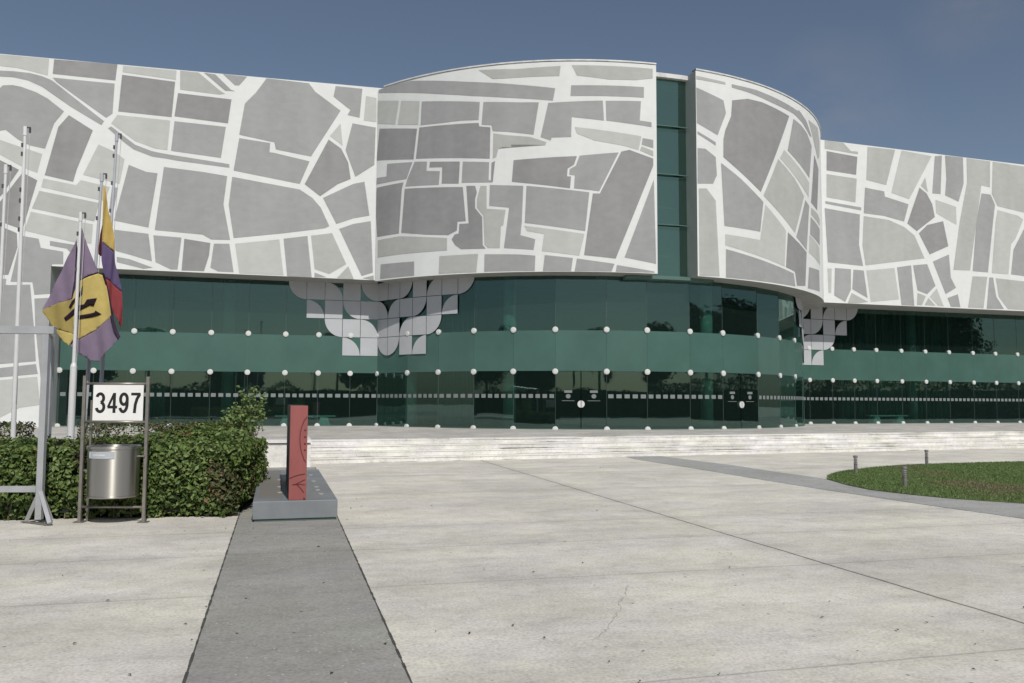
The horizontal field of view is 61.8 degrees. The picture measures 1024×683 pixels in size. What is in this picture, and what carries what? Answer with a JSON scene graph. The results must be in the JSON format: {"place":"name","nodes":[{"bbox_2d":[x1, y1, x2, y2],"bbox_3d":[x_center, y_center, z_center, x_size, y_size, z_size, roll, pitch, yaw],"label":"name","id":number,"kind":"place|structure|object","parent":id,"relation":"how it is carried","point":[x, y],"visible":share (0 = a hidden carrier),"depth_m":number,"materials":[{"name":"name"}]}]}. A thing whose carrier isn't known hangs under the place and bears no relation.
{"place":"outdoors","nodes":[
{"label":"outdoors","id":0,"kind":"place"},
{"bbox_2d":[186,467,410,682],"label":"grey path","id":1,"kind":"structure","parent":0,"point":[292,617],"depth_m":6.77,"materials":[{"name":"grey concrete"}]},
{"bbox_2d":[252,469,337,521],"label":"plinth","id":2,"kind":"structure","parent":1,"relation":"on","point":[271,502],"depth_m":12.27,"materials":[{"name":"grey paint"}]},
{"bbox_2d":[286,405,307,499],"bbox_3d":[-3.477,1.700,13.753,0.245,1.347,3.104,1,-4,-15],"label":"red slab sign","id":3,"kind":"object","parent":2,"relation":"on","point":[296,456],"visible":1,"depth_m":12.27,"materials":[{"name":"paint"}]},
{"bbox_2d":[182,467,412,682],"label":"path joint","id":4,"kind":"object","parent":1,"relation":"on","point":[206,614],"visible":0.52,"depth_m":6.76,"materials":[{"name":"grey concrete"}]},
{"bbox_2d":[0,448,1023,682],"bbox_3d":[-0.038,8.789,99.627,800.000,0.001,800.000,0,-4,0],"label":"plaza ground","id":5,"kind":"structure","parent":0,"point":[474,546],"depth_m":8.31,"materials":[{"name":"concrete"}]},
{"bbox_2d":[0,164,11,340],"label":"flagpole","id":6,"kind":"object","parent":5,"relation":"on","point":[4,187],"visible":0.98,"depth_m":15.96,"materials":[{"name":"white metal"}]},
{"bbox_2d":[0,421,35,437],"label":"twiggy hedge","id":7,"kind":"object","parent":5,"relation":"on","point":[19,427],"visible":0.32,"depth_m":16.49,"materials":[{"name":"green plant"}]},
{"bbox_2d":[10,126,30,438],"bbox_3d":[-8.867,-0.591,15.378,0.144,6.683,0.092,0,-4,0],"label":"flagpole","id":8,"kind":"object","parent":5,"relation":"on","point":[17,323],"visible":0.92,"depth_m":15.39,"materials":[{"name":"white metal"}]},
{"bbox_2d":[0,326,56,524],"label":"banner frame","id":9,"kind":"object","parent":5,"relation":"on","point":[39,504],"visible":0.93,"depth_m":11.89,"materials":[{"name":"metal"}]},
{"bbox_2d":[67,212,85,438],"bbox_3d":[-8.128,0.176,15.925,0.194,5.238,0.124,0,-4,0],"label":"flagpole","id":10,"kind":"object","parent":5,"relation":"on","point":[72,401],"visible":0.88,"depth_m":15.90,"materials":[{"name":"white metal"}]},
{"bbox_2d":[42,230,119,361],"bbox_3d":[-8.122,-0.894,16.178,1.542,2.545,0.209,0,-4,0],"label":"flag","id":11,"kind":"object","parent":10,"relation":"attached to","point":[98,336],"visible":0.95,"depth_m":16.16,"materials":[{"name":"fabric"}]},
{"bbox_2d":[85,173,106,428],"bbox_3d":[-8.170,-0.243,16.656,0.340,6.179,0.089,0,-4,0],"label":"flagpole","id":12,"kind":"object","parent":5,"relation":"on","point":[88,365],"visible":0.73,"depth_m":16.76,"materials":[{"name":"white metal"}]},
{"bbox_2d":[98,184,122,327],"bbox_3d":[-7.810,-1.672,16.669,0.567,2.853,0.122,0,-4,0],"label":"flag","id":13,"kind":"object","parent":12,"relation":"attached to","point":[106,250],"visible":0.92,"depth_m":16.65,"materials":[{"name":"yellow fabric"}]},
{"bbox_2d":[96,133,121,437],"bbox_3d":[-8.227,-0.705,17.390,0.324,7.204,0.087,0,-4,0],"label":"flagpole","id":14,"kind":"object","parent":5,"relation":"on","point":[111,211],"visible":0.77,"depth_m":17.54,"materials":[{"name":"white metal"}]},
{"bbox_2d":[73,376,149,522],"bbox_3d":[-5.595,1.508,12.057,1.015,2.045,0.200,0,-4,-2],"label":"number sign","id":15,"kind":"object","parent":5,"relation":"on","point":[116,402],"visible":0.98,"depth_m":12.04,"materials":[{"name":"metal"}]},
{"bbox_2d":[84,444,144,498],"bbox_3d":[-5.573,1.810,11.960,0.703,0.710,0.703,4,-6,-43],"label":"litter bin","id":16,"kind":"object","parent":15,"relation":"attached to","point":[113,471],"visible":1,"depth_m":11.68,"materials":[{"name":"metal"}]},
{"bbox_2d":[0,431,270,520],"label":"clipped hedge","id":17,"kind":"object","parent":5,"relation":"on","point":[222,476],"visible":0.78,"depth_m":12.40,"materials":[{"name":"green plant"}]},
{"bbox_2d":[76,417,202,438],"bbox_3d":[-7.230,2.139,16.704,2.394,1.444,1.158,1,-4,-6],"label":"twiggy hedge","id":18,"kind":"object","parent":5,"relation":"on","point":[96,427],"visible":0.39,"depth_m":16.42,"materials":[{"name":"green plant"}]},
{"bbox_2d":[56,436,311,466],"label":"wall","id":19,"kind":"structure","parent":5,"relation":"on","point":[276,454],"depth_m":22.09,"materials":[{"name":"grey concrete"}]},
{"bbox_2d":[153,419,253,439],"bbox_3d":[-6.259,2.259,17.618,1.803,1.348,4.511,1,-4,-15],"label":"clipped hedge","id":20,"kind":"object","parent":5,"relation":"on","point":[206,429],"visible":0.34,"depth_m":15.82,"materials":[{"name":"green plant"}]},
{"bbox_2d":[220,402,246,427],"bbox_3d":[-5.922,2.126,18.105,0.664,1.679,0.748,0,-4,0],"label":"young shrub","id":21,"kind":"object","parent":5,"relation":"on","point":[229,418],"visible":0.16,"depth_m":18.18,"materials":[{"name":"green plant"}]},
{"bbox_2d":[232,385,270,436],"bbox_3d":[-5.351,1.906,17.471,0.794,2.033,0.604,0,-4,0],"label":"young shrub","id":22,"kind":"object","parent":5,"relation":"on","point":[244,419],"visible":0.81,"depth_m":17.52,"materials":[{"name":"green plant"}]},
{"bbox_2d":[0,423,1023,439],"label":"terrace","id":23,"kind":"structure","parent":5,"relation":"on","point":[326,432],"depth_m":33.08,"materials":[{"name":"concrete"}]},
{"bbox_2d":[274,415,335,424],"bbox_3d":[-9.438,3.603,39.040,2.700,0.465,0.500,1,-4,-12],"label":"bench","id":24,"kind":"object","parent":23,"relation":"on","point":[323,420],"visible":0.81,"depth_m":38.97,"materials":[{"name":"white stone"}]},
{"bbox_2d":[0,54,1023,429],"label":"building","id":25,"kind":"structure","parent":23,"relation":"on","point":[576,244],"depth_m":37.38,"materials":[{"name":"metal"}]},
{"bbox_2d":[562,390,580,407],"bbox_3d":[2.311,2.398,35.102,1.023,2.355,0.092,0,-4,0],"label":"door","id":26,"kind":"structure","parent":25,"relation":"in","point":[565,391],"depth_m":35.11,"materials":[{"name":"white glass"}]},
{"bbox_2d":[581,390,597,428],"bbox_3d":[3.359,2.402,35.092,1.025,2.355,0.078,0,-4,0],"label":"door","id":27,"kind":"structure","parent":25,"relation":"in","point":[591,391],"depth_m":35.10,"materials":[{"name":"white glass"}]},
{"bbox_2d":[728,392,741,407],"bbox_3d":[9.519,2.559,36.917,0.947,2.355,0.618,0,-4,0],"label":"door","id":28,"kind":"structure","parent":25,"relation":"in","point":[732,397],"depth_m":36.95,"materials":[{"name":"white glass"}]},
{"bbox_2d":[742,392,753,407],"bbox_3d":[10.429,2.605,37.512,0.909,2.355,0.669,0,-4,0],"label":"door","id":29,"kind":"structure","parent":25,"relation":"in","point":[749,396],"depth_m":37.49,"materials":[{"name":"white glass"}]},
{"bbox_2d":[864,415,907,422],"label":"bench","id":30,"kind":"object","parent":25,"relation":"on","point":[895,419],"visible":0.95,"depth_m":48.38,"materials":[{"name":"teal stone"}]},
{"bbox_2d":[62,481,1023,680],"bbox_3d":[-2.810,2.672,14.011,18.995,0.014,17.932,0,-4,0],"label":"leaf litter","id":31,"kind":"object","parent":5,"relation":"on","point":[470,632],"visible":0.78,"depth_m":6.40,"materials":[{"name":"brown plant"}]},
{"bbox_2d":[595,585,627,638],"bbox_3d":[0.870,2.209,7.075,0.076,0.001,1.929,-1,-4,15],"label":"plaza crack","id":32,"kind":"object","parent":5,"relation":"on","point":[614,618],"visible":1,"depth_m":6.75,"materials":[{"name":"grey concrete"}]},
{"bbox_2d":[310,431,1023,463],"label":"steps","id":33,"kind":"structure","parent":5,"relation":"on","point":[327,451],"depth_m":27.73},
{"bbox_2d":[0,0,1023,164],"label":"sky","id":34,"kind":"structure","parent":0,"point":[943,77],"materials":[{"name":"blue"}]},
{"bbox_2d":[629,456,1023,518],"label":"curved path","id":35,"kind":"structure","parent":0,"point":[1016,510],"depth_m":17.33,"materials":[{"name":"grey concrete"}]},
{"bbox_2d":[827,461,1023,503],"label":"lawn","id":36,"kind":"structure","parent":0,"point":[929,490],"depth_m":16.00,"materials":[{"name":"plant"}]},
{"bbox_2d":[853,455,857,471],"bbox_3d":[8.417,3.007,20.942,0.110,0.435,0.108,0,-4,0],"label":"bollard light","id":37,"kind":"object","parent":36,"relation":"on","point":[855,457],"visible":0.97,"depth_m":20.91,"materials":[{"name":"grey metal"}]},
{"bbox_2d":[901,466,906,486],"bbox_3d":[7.968,2.750,17.351,0.110,0.435,0.108,0,-4,0],"label":"bollard light","id":38,"kind":"object","parent":36,"relation":"on","point":[904,477],"visible":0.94,"depth_m":17.32,"materials":[{"name":"grey metal"}]},
{"bbox_2d":[924,450,928,464],"bbox_3d":[11.486,3.216,23.685,0.110,0.435,0.108,0,-4,0],"label":"bollard light","id":39,"kind":"object","parent":36,"relation":"on","point":[926,454],"visible":0.92,"depth_m":23.66,"materials":[{"name":"grey metal"}]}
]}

